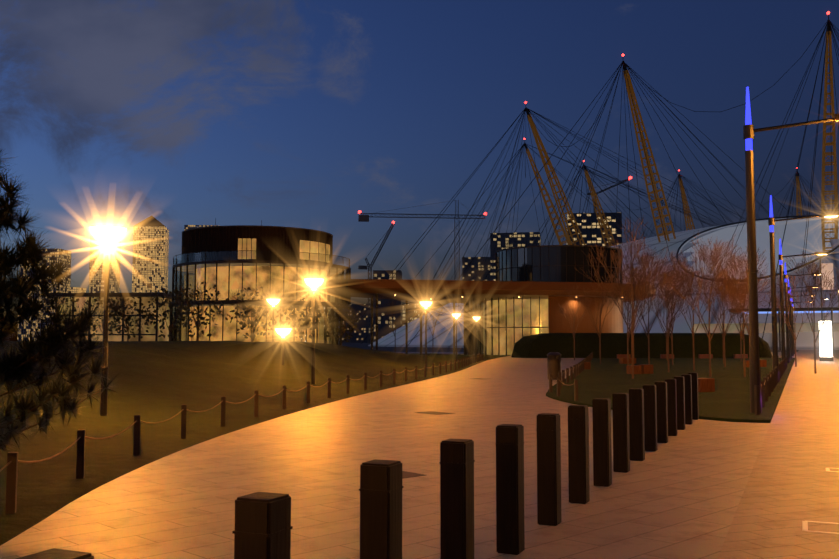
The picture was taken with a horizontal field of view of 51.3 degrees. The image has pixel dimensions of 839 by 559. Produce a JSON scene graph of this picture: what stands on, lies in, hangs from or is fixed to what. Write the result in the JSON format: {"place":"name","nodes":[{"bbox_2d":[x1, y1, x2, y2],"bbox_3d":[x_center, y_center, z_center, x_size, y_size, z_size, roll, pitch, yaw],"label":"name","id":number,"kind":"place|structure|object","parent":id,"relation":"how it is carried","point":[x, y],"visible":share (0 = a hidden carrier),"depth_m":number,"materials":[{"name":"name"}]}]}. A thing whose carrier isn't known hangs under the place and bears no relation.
{"place":"outdoors","nodes":[
{"label":"outdoors","id":0,"kind":"place"},
{"bbox_2d":[17,249,70,340],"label":"building","id":1,"kind":"structure","parent":0,"point":[64,255],"depth_m":1304.95,"materials":[{"name":"grey"}]},
{"bbox_2d":[70,287,85,292],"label":"building","id":2,"kind":"structure","parent":0,"point":[77,290],"depth_m":1507.10,"materials":[{"name":"grey"}]},
{"bbox_2d":[89,236,120,292],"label":"skyscraper","id":3,"kind":"structure","parent":0,"point":[97,268],"depth_m":1684.97,"materials":[{"name":"grey"}]},
{"bbox_2d":[42,293,171,340],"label":"station hall","id":4,"kind":"structure","parent":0,"point":[153,334],"depth_m":128.41,"materials":[{"name":"grey glass"}]},
{"bbox_2d":[0,340,509,545],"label":"grass mound","id":5,"kind":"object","parent":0,"point":[159,381],"depth_m":24.08,"materials":[{"name":"green plant"}]},
{"bbox_2d":[0,400,20,461],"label":"pine","id":6,"kind":"object","parent":5,"relation":"on","point":[3,422],"visible":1,"depth_m":5.57,"materials":[{"name":"green plant"}]},
{"bbox_2d":[28,286,87,330],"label":"tree","id":7,"kind":"object","parent":5,"relation":"on","point":[62,303],"visible":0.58,"depth_m":101.06,"materials":[{"name":"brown plant"}]},
{"bbox_2d":[0,149,122,454],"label":"pine","id":8,"kind":"object","parent":5,"relation":"on","point":[50,339],"visible":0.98,"depth_m":9.18,"materials":[{"name":"green plant"}]},
{"bbox_2d":[78,293,130,338],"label":"tree","id":9,"kind":"object","parent":5,"relation":"on","point":[101,301],"visible":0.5,"depth_m":97.22,"materials":[{"name":"brown plant"}]},
{"bbox_2d":[89,225,126,415],"bbox_3d":[-6.702,0.861,18.681,0.770,4.060,0.770,0,-4,2],"label":"park lamp","id":10,"kind":"object","parent":5,"relation":"on","point":[107,234],"visible":0.92,"depth_m":18.60,"materials":[{"name":"grey metal"}]},
{"bbox_2d":[102,292,153,340],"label":"tree","id":11,"kind":"object","parent":5,"relation":"on","point":[121,309],"visible":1,"depth_m":90.37,"materials":[{"name":"brown plant"}]},
{"bbox_2d":[141,283,198,340],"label":"tree","id":12,"kind":"object","parent":5,"relation":"on","point":[164,314],"visible":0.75,"depth_m":88.44,"materials":[{"name":"brown plant"}]},
{"bbox_2d":[167,275,227,340],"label":"tree","id":13,"kind":"object","parent":5,"relation":"on","point":[197,324],"visible":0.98,"depth_m":84.40,"materials":[{"name":"brown plant"}]},
{"bbox_2d":[0,354,482,513],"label":"rope fence","id":14,"kind":"object","parent":5,"relation":"on","point":[11,482],"visible":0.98,"depth_m":13.65,"materials":[{"name":"black"}]},
{"bbox_2d":[229,286,279,341],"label":"tree","id":15,"kind":"object","parent":5,"relation":"on","point":[248,322],"visible":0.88,"depth_m":86.39,"materials":[{"name":"brown plant"}]},
{"bbox_2d":[267,298,279,350],"bbox_3d":[-8.075,3.049,48.165,0.770,4.060,0.770,0,-4,2],"label":"park lamp","id":16,"kind":"object","parent":5,"relation":"on","point":[272,301],"visible":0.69,"depth_m":48.11,"materials":[{"name":"grey metal"}]},
{"bbox_2d":[275,327,291,364],"bbox_3d":[-6.254,4.217,39.995,0.770,4.060,0.770,0,-4,2],"label":"park lamp","id":17,"kind":"object","parent":5,"relation":"on","point":[283,331],"visible":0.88,"depth_m":39.97,"materials":[{"name":"grey metal"}]},
{"bbox_2d":[279,287,325,341],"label":"tree","id":18,"kind":"object","parent":5,"relation":"on","point":[301,333],"visible":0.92,"depth_m":88.24,"materials":[{"name":"brown plant"}]},
{"bbox_2d":[304,278,323,383],"bbox_3d":[-4.039,1.949,33.357,0.770,4.060,0.770,0,-4,2],"label":"park lamp","id":19,"kind":"object","parent":5,"relation":"on","point":[313,283],"visible":0.96,"depth_m":33.27,"materials":[{"name":"grey metal"}]},
{"bbox_2d":[324,303,361,344],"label":"tree","id":20,"kind":"object","parent":5,"relation":"on","point":[344,326],"visible":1,"depth_m":92.11,"materials":[{"name":"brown plant"}]},
{"bbox_2d":[420,301,431,369],"bbox_3d":[0.394,3.368,52.863,0.770,4.160,0.770,0,-4,2],"label":"park lamp","id":21,"kind":"object","parent":5,"relation":"on","point":[425,304],"visible":0.96,"depth_m":52.79,"materials":[{"name":"grey metal"}]},
{"bbox_2d":[452,313,460,360],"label":"park lamp","id":22,"kind":"object","parent":5,"relation":"on","point":[455,315],"visible":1,"depth_m":75.62,"materials":[{"name":"grey metal"}]},
{"bbox_2d":[473,316,479,359],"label":"park lamp","id":23,"kind":"object","parent":5,"relation":"on","point":[476,318],"visible":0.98,"depth_m":83.54,"materials":[{"name":"grey metal"}]},
{"bbox_2d":[342,304,427,342],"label":"building","id":24,"kind":"structure","parent":0,"point":[361,335],"depth_m":1086.70,"materials":[{"name":"grey"}]},
{"bbox_2d":[373,270,401,341],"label":"building","id":25,"kind":"structure","parent":0,"point":[384,328],"depth_m":691.22,"materials":[{"name":"grey"}]},
{"bbox_2d":[0,352,797,558],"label":"path paving","id":26,"kind":"structure","parent":0,"point":[679,495],"depth_m":11.13,"materials":[{"name":"stone"}]},
{"bbox_2d":[16,548,93,558],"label":"bollard","id":27,"kind":"object","parent":26,"relation":"on","point":[54,553],"visible":1,"depth_m":3.03,"materials":[{"name":"black metal"}]},
{"bbox_2d":[232,492,292,558],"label":"bollard","id":28,"kind":"object","parent":26,"relation":"on","point":[263,528],"visible":1,"depth_m":4.09,"materials":[{"name":"black metal"}]},
{"bbox_2d":[359,459,403,558],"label":"bollard","id":29,"kind":"object","parent":26,"relation":"on","point":[381,487],"visible":1,"depth_m":5.25,"materials":[{"name":"black metal"}]},
{"bbox_2d":[378,299,399,351],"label":"square tree","id":30,"kind":"object","parent":26,"relation":"on","point":[391,314],"visible":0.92,"depth_m":134.55,"materials":[{"name":"brown plant"}]},
{"bbox_2d":[371,293,471,355],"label":"canopy columns","id":31,"kind":"structure","parent":26,"relation":"on","point":[470,306],"depth_m":107.33,"materials":[{"name":"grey metal"}]},
{"bbox_2d":[326,279,655,302],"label":"link canopy","id":32,"kind":"object","parent":31,"relation":"on","point":[448,291],"visible":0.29,"depth_m":103.11,"materials":[{"name":"orange metal"}]},
{"bbox_2d":[409,303,446,352],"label":"square tree","id":33,"kind":"object","parent":26,"relation":"on","point":[433,317],"visible":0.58,"depth_m":126.27,"materials":[{"name":"brown plant"}]},
{"bbox_2d":[402,378,480,478],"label":"pavement patches","id":34,"kind":"object","parent":26,"relation":"on","point":[405,474],"visible":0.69,"depth_m":12.20,"materials":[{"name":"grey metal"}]},
{"bbox_2d":[439,438,474,558],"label":"bollard","id":35,"kind":"object","parent":26,"relation":"on","point":[457,461],"visible":1,"depth_m":6.42,"materials":[{"name":"black metal"}]},
{"bbox_2d":[495,424,524,554],"bbox_3d":[0.796,1.832,7.667,0.204,1.100,0.204,-2,-4,24],"label":"bollard","id":36,"kind":"object","parent":26,"relation":"on","point":[510,535],"visible":1,"depth_m":7.58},
{"bbox_2d":[536,413,560,525],"bbox_3d":[1.310,1.915,8.841,0.204,1.100,0.204,-2,-4,24],"label":"bollard","id":37,"kind":"object","parent":26,"relation":"on","point":[548,471],"visible":0.98,"depth_m":8.76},
{"bbox_2d":[547,352,560,379],"bbox_3d":[6.471,4.149,41.963,0.700,1.310,0.700,0,-4,2],"label":"litter bin","id":38,"kind":"object","parent":26,"relation":"on","point":[553,363],"visible":0.88,"depth_m":41.70,"materials":[{"name":"brown"}]},
{"bbox_2d":[557,287,592,359],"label":"lawn tree","id":39,"kind":"object","parent":26,"relation":"on","point":[569,305],"visible":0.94,"depth_m":82.25,"materials":[{"name":"brown plant"}]},
{"bbox_2d":[567,405,589,503],"bbox_3d":[1.824,1.998,10.016,0.204,1.100,0.204,-2,-4,24],"label":"bollard","id":40,"kind":"object","parent":26,"relation":"on","point":[578,451],"visible":0.96,"depth_m":9.93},
{"bbox_2d":[592,398,611,486],"bbox_3d":[2.339,2.081,11.191,0.204,1.100,0.204,-2,-4,24],"label":"bollard","id":41,"kind":"object","parent":26,"relation":"on","point":[602,451],"visible":0.96,"depth_m":11.10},
{"bbox_2d":[612,393,629,472],"bbox_3d":[2.853,2.164,12.365,0.204,1.100,0.204,-2,-4,24],"label":"bollard","id":42,"kind":"object","parent":26,"relation":"on","point":[621,437],"visible":0.94,"depth_m":12.28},
{"bbox_2d":[629,388,644,460],"bbox_3d":[3.367,2.247,13.540,0.204,1.100,0.204,-2,-4,24],"label":"bollard","id":43,"kind":"object","parent":26,"relation":"on","point":[636,425],"visible":0.94,"depth_m":13.45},
{"bbox_2d":[643,385,657,451],"bbox_3d":[3.882,2.330,14.714,0.204,1.100,0.204,-2,-4,24],"label":"bollard","id":44,"kind":"object","parent":26,"relation":"on","point":[650,412],"visible":0.85,"depth_m":14.62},
{"bbox_2d":[654,382,667,442],"bbox_3d":[4.396,2.413,15.889,0.204,1.100,0.204,-2,-4,24],"label":"bollard","id":45,"kind":"object","parent":26,"relation":"on","point":[662,416],"visible":0.81,"depth_m":15.80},
{"bbox_2d":[665,379,676,435],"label":"bollard","id":46,"kind":"object","parent":26,"relation":"on","point":[672,404],"visible":0.73,"depth_m":16.97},
{"bbox_2d":[673,376,684,429],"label":"bollard","id":47,"kind":"object","parent":26,"relation":"on","point":[680,384],"visible":0.75,"depth_m":18.14,"materials":[{"name":"black metal"}]},
{"bbox_2d":[681,374,692,424],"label":"bollard","id":48,"kind":"object","parent":26,"relation":"on","point":[688,397],"visible":0.71,"depth_m":19.31,"materials":[{"name":"black metal"}]},
{"bbox_2d":[688,372,698,419],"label":"bollard","id":49,"kind":"object","parent":26,"relation":"on","point":[695,410],"visible":0.79,"depth_m":20.48,"materials":[{"name":"black metal"}]},
{"bbox_2d":[790,287,814,355],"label":"column lamp","id":50,"kind":"object","parent":26,"relation":"on","point":[792,322],"visible":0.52,"depth_m":104.44,"materials":[{"name":"grey metal"}]},
{"bbox_2d":[792,298,813,353],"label":"column lamp","id":51,"kind":"object","parent":26,"relation":"on","point":[793,323],"visible":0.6,"depth_m":120.98,"materials":[{"name":"grey metal"}]},
{"bbox_2d":[402,310,433,325],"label":"building","id":52,"kind":"structure","parent":0,"point":[411,314],"depth_m":790.29,"materials":[{"name":"grey"}]},
{"bbox_2d":[0,0,838,340],"label":"sky","id":53,"kind":"structure","parent":0,"point":[307,114],"materials":[{"name":"blue"}]},
{"bbox_2d":[462,257,489,280],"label":"building","id":54,"kind":"structure","parent":0,"point":[472,271],"depth_m":937.64,"materials":[{"name":"grey glass"}]},
{"bbox_2d":[490,232,540,280],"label":"building","id":55,"kind":"structure","parent":0,"point":[520,239],"depth_m":888.35,"materials":[{"name":"grey"}]},
{"bbox_2d":[464,239,623,355],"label":"pavilion","id":56,"kind":"structure","parent":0,"point":[504,326],"depth_m":112.23,"materials":[{"name":"beige glass"}]},
{"bbox_2d":[342,343,798,351],"bbox_3d":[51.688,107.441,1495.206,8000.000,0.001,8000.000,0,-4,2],"label":"ground","id":57,"kind":"structure","parent":0,"point":[402,349],"depth_m":221.28,"materials":[{"name":"grey"}]},
{"bbox_2d":[132,216,168,292],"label":"skyscraper","id":58,"kind":"structure","parent":57,"relation":"on","point":[150,254],"depth_m":1597.65,"materials":[{"name":"grey concrete"}]},
{"bbox_2d":[184,225,218,229],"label":"building","id":59,"kind":"structure","parent":57,"relation":"on","point":[186,227],"depth_m":1493.87,"materials":[{"name":"grey"}]},
{"bbox_2d":[168,218,350,344],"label":"pavilion","id":60,"kind":"structure","parent":57,"relation":"on","point":[284,261],"depth_m":94.51,"materials":[{"name":"beige glass"}]},
{"bbox_2d":[358,221,394,343],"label":"tower crane","id":61,"kind":"object","parent":57,"relation":"on","point":[375,257],"visible":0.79,"depth_m":603.60,"materials":[{"name":"silver metal"}]},
{"bbox_2d":[358,200,486,279],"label":"tower crane","id":62,"kind":"object","parent":57,"relation":"on","point":[363,218],"visible":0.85,"depth_m":420.58,"materials":[{"name":"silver metal"}]},
{"bbox_2d":[342,20,838,344],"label":"suspension cables","id":63,"kind":"object","parent":57,"relation":"on","point":[678,176],"visible":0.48,"depth_m":322.56,"materials":[{"name":"metal"}]},
{"bbox_2d":[524,138,570,244],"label":"mast","id":64,"kind":"object","parent":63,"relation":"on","point":[531,160],"visible":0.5,"depth_m":401.00,"materials":[{"name":"yellow metal"}]},
{"bbox_2d":[525,101,584,244],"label":"mast","id":65,"kind":"object","parent":63,"relation":"on","point":[538,144],"visible":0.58,"depth_m":344.53,"materials":[{"name":"yellow metal"}]},
{"bbox_2d":[583,160,615,246],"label":"mast","id":66,"kind":"object","parent":63,"relation":"on","point":[600,215],"visible":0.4,"depth_m":447.23,"materials":[{"name":"yellow metal"}]},
{"bbox_2d":[622,54,675,241],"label":"mast","id":67,"kind":"object","parent":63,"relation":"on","point":[636,107],"visible":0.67,"depth_m":293.15,"materials":[{"name":"yellow metal"}]},
{"bbox_2d":[678,170,694,229],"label":"mast","id":68,"kind":"object","parent":63,"relation":"on","point":[682,190],"visible":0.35,"depth_m":473.37,"materials":[{"name":"yellow metal"}]},
{"bbox_2d":[796,167,801,215],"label":"mast","id":69,"kind":"object","parent":63,"relation":"on","point":[797,196],"visible":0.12,"depth_m":468.48,"materials":[{"name":"yellow metal"}]},
{"bbox_2d":[821,11,837,250],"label":"mast","id":70,"kind":"object","parent":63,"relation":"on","point":[824,164],"visible":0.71,"depth_m":260.78,"materials":[{"name":"yellow metal"}]},
{"bbox_2d":[566,212,621,246],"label":"high-rise building","id":71,"kind":"structure","parent":0,"point":[587,233],"depth_m":982.62,"materials":[{"name":"grey glass"}]},
{"bbox_2d":[588,176,631,212],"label":"tower crane","id":72,"kind":"object","parent":71,"relation":"on","point":[629,178],"visible":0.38,"depth_m":1003.94,"materials":[{"name":"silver metal"}]},
{"bbox_2d":[368,215,838,349],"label":"dome roof","id":73,"kind":"structure","parent":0,"point":[795,237],"depth_m":282.16,"materials":[{"name":"white fabric"}]},
{"bbox_2d":[511,333,771,357],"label":"hedge bank","id":74,"kind":"structure","parent":0,"point":[543,345],"depth_m":96.14,"materials":[{"name":"green plant"}]},
{"bbox_2d":[546,358,794,422],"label":"lawn grass","id":75,"kind":"structure","parent":0,"point":[728,400],"depth_m":36.63,"materials":[{"name":"green plant"}]},
{"bbox_2d":[549,374,577,400],"bbox_3d":[4.555,3.455,28.233,0.234,0.620,4.516,0,-4,-1],"label":"rope fence","id":76,"kind":"object","parent":75,"relation":"on","point":[558,381],"depth_m":28.19,"materials":[{"name":"black"}]},
{"bbox_2d":[558,352,592,388],"bbox_3d":[11.822,5.861,62.300,0.340,0.620,61.099,-1,-4,12],"label":"rope fence","id":77,"kind":"object","parent":75,"relation":"on","point":[576,369],"depth_m":42.06,"materials":[{"name":"black"}]},
{"bbox_2d":[573,269,620,363],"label":"lawn tree","id":78,"kind":"object","parent":75,"relation":"on","point":[600,311],"visible":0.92,"depth_m":67.17,"materials":[{"name":"brown plant"}]},
{"bbox_2d":[575,217,686,378],"bbox_3d":[10.138,0.841,41.793,5.280,7.746,3.578,0,-4,2],"label":"lawn tree","id":79,"kind":"object","parent":75,"relation":"on","point":[645,265],"visible":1,"depth_m":41.98,"materials":[{"name":"brown plant"}]},
{"bbox_2d":[610,281,659,353],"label":"lawn tree","id":80,"kind":"object","parent":75,"relation":"on","point":[634,309],"visible":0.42,"depth_m":74.12,"materials":[{"name":"brown plant"}]},
{"bbox_2d":[605,254,664,364],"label":"lawn tree","id":81,"kind":"object","parent":75,"relation":"on","point":[636,292],"visible":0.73,"depth_m":49.01,"materials":[{"name":"brown plant"}]},
{"bbox_2d":[615,245,686,363],"bbox_3d":[15.581,1.674,58.574,4.980,8.448,3.745,1,-4,-14],"label":"lawn tree","id":82,"kind":"object","parent":75,"relation":"on","point":[625,293],"visible":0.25,"depth_m":58.37,"materials":[{"name":"brown plant"}]},
{"bbox_2d":[626,253,702,371],"bbox_3d":[14.789,1.898,50.768,4.647,6.901,3.751,3,-5,-35],"label":"lawn tree","id":83,"kind":"object","parent":75,"relation":"on","point":[671,295],"visible":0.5,"depth_m":50.37,"materials":[{"name":"brown plant"}]},
{"bbox_2d":[649,258,691,364],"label":"lawn tree","id":84,"kind":"object","parent":75,"relation":"on","point":[671,331],"visible":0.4,"depth_m":65.10,"materials":[{"name":"brown plant"}]},
{"bbox_2d":[649,287,691,359],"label":"lawn tree","id":85,"kind":"object","parent":75,"relation":"on","point":[669,316],"visible":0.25,"depth_m":82.79,"materials":[{"name":"brown plant"}]},
{"bbox_2d":[584,358,766,391],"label":"timber block seats","id":86,"kind":"object","parent":75,"relation":"on","point":[706,384],"visible":0.77,"depth_m":47.28,"materials":[{"name":"brown wood"}]},
{"bbox_2d":[617,354,747,358],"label":"red benches","id":87,"kind":"object","parent":75,"relation":"on","point":[662,356],"visible":0.83,"depth_m":88.90,"materials":[{"name":"brown wood"}]},
{"bbox_2d":[654,244,739,370],"bbox_3d":[16.608,1.703,52.734,4.819,7.568,4.816,0,-4,2],"label":"lawn tree","id":88,"kind":"object","parent":75,"relation":"on","point":[693,312],"visible":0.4,"depth_m":52.26,"materials":[{"name":"brown plant"}]},
{"bbox_2d":[661,232,763,376],"bbox_3d":[13.953,1.175,42.954,5.279,7.242,4.184,1,-4,-15],"label":"lawn tree","id":89,"kind":"object","parent":75,"relation":"on","point":[716,251],"visible":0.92,"depth_m":42.92,"materials":[{"name":"brown plant"}]},
{"bbox_2d":[685,254,746,366],"bbox_3d":[21.040,2.003,60.872,4.500,8.117,2.969,-2,-5,28],"label":"lawn tree","id":90,"kind":"object","parent":75,"relation":"on","point":[716,318],"visible":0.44,"depth_m":60.68,"materials":[{"name":"brown plant"}]},
{"bbox_2d":[707,278,748,363],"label":"lawn tree","id":91,"kind":"object","parent":75,"relation":"on","point":[729,314],"visible":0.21,"depth_m":68.87,"materials":[{"name":"brown plant"}]},
{"bbox_2d":[705,249,777,376],"bbox_3d":[15.697,1.507,42.965,3.215,6.582,4.018,-1,-4,10],"label":"lawn tree","id":92,"kind":"object","parent":75,"relation":"on","point":[731,285],"visible":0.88,"depth_m":43.05,"materials":[{"name":"brown plant"}]},
{"bbox_2d":[723,283,768,360],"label":"lawn tree","id":93,"kind":"object","parent":75,"relation":"on","point":[742,321],"visible":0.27,"depth_m":76.67,"materials":[{"name":"brown plant"}]},
{"bbox_2d":[716,245,777,369],"bbox_3d":[20.599,1.746,54.807,4.228,7.775,3.844,0,-4,2],"label":"lawn tree","id":94,"kind":"object","parent":75,"relation":"on","point":[726,296],"visible":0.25,"depth_m":54.92,"materials":[{"name":"brown plant"}]},
{"bbox_2d":[754,357,786,414],"bbox_3d":[16.393,4.239,39.906,0.126,0.700,41.428,-2,-4,24],"label":"rope fence","id":95,"kind":"object","parent":75,"relation":"on","point":[770,381],"depth_m":28.04,"materials":[{"name":"black"}]},
{"bbox_2d":[743,87,838,412],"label":"column lamp","id":96,"kind":"object","parent":75,"relation":"on","point":[749,130],"visible":0.98,"depth_m":21.87,"materials":[{"name":"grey metal"}]},
{"bbox_2d":[787,282,817,358],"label":"column lamp","id":97,"kind":"object","parent":75,"relation":"on","point":[790,341],"visible":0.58,"depth_m":87.89,"materials":[{"name":"grey metal"}]},
{"bbox_2d":[778,239,827,360],"bbox_3d":[24.009,1.496,54.503,2.864,8.230,0.300,-2,-4,24],"label":"column lamp","id":98,"kind":"object","parent":75,"relation":"on","point":[782,313],"visible":0.9,"depth_m":54.89,"materials":[{"name":"grey metal"}]},
{"bbox_2d":[784,262,821,362],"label":"column lamp","id":99,"kind":"object","parent":75,"relation":"on","point":[787,341],"visible":0.71,"depth_m":71.34,"materials":[{"name":"grey metal"}]},
{"bbox_2d":[768,195,838,369],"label":"column lamp","id":100,"kind":"object","parent":75,"relation":"on","point":[771,224],"visible":0.96,"depth_m":38.38,"materials":[{"name":"grey metal"}]},
{"bbox_2d":[694,307,838,350],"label":"entrance canopy","id":101,"kind":"object","parent":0,"point":[805,327],"visible":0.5,"depth_m":198.51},
{"bbox_2d":[718,350,838,558],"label":"walkway","id":102,"kind":"structure","parent":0,"point":[792,484],"depth_m":11.51,"materials":[{"name":"beige stone"}]},
{"bbox_2d":[758,274,827,366],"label":"lawn tree","id":103,"kind":"object","parent":102,"relation":"on","point":[785,308],"visible":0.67,"depth_m":60.96,"materials":[{"name":"brown plant"}]},
{"bbox_2d":[776,250,838,373],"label":"lawn tree","id":104,"kind":"object","parent":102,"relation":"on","point":[817,272],"visible":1,"depth_m":48.75,"materials":[{"name":"brown plant"}]},
{"bbox_2d":[802,468,838,533],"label":"paint marks","id":105,"kind":"object","parent":102,"relation":"on","point":[805,525],"visible":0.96,"depth_m":8.72,"materials":[{"name":"white paint"}]},
{"bbox_2d":[818,320,832,360],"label":"illuminated sign","id":106,"kind":"object","parent":102,"relation":"on","point":[825,341],"visible":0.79,"depth_m":80.31,"materials":[{"name":"white plastic"}]},
{"bbox_2d":[832,350,838,358],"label":"dark plaza paving","id":107,"kind":"structure","parent":0,"point":[835,353],"depth_m":125.66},
{"bbox_2d":[820,259,833,319],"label":"banner poles","id":108,"kind":"object","parent":107,"relation":"on","point":[827,268],"visible":0.65,"depth_m":118.37,"materials":[{"name":"grey metal"}]}
]}

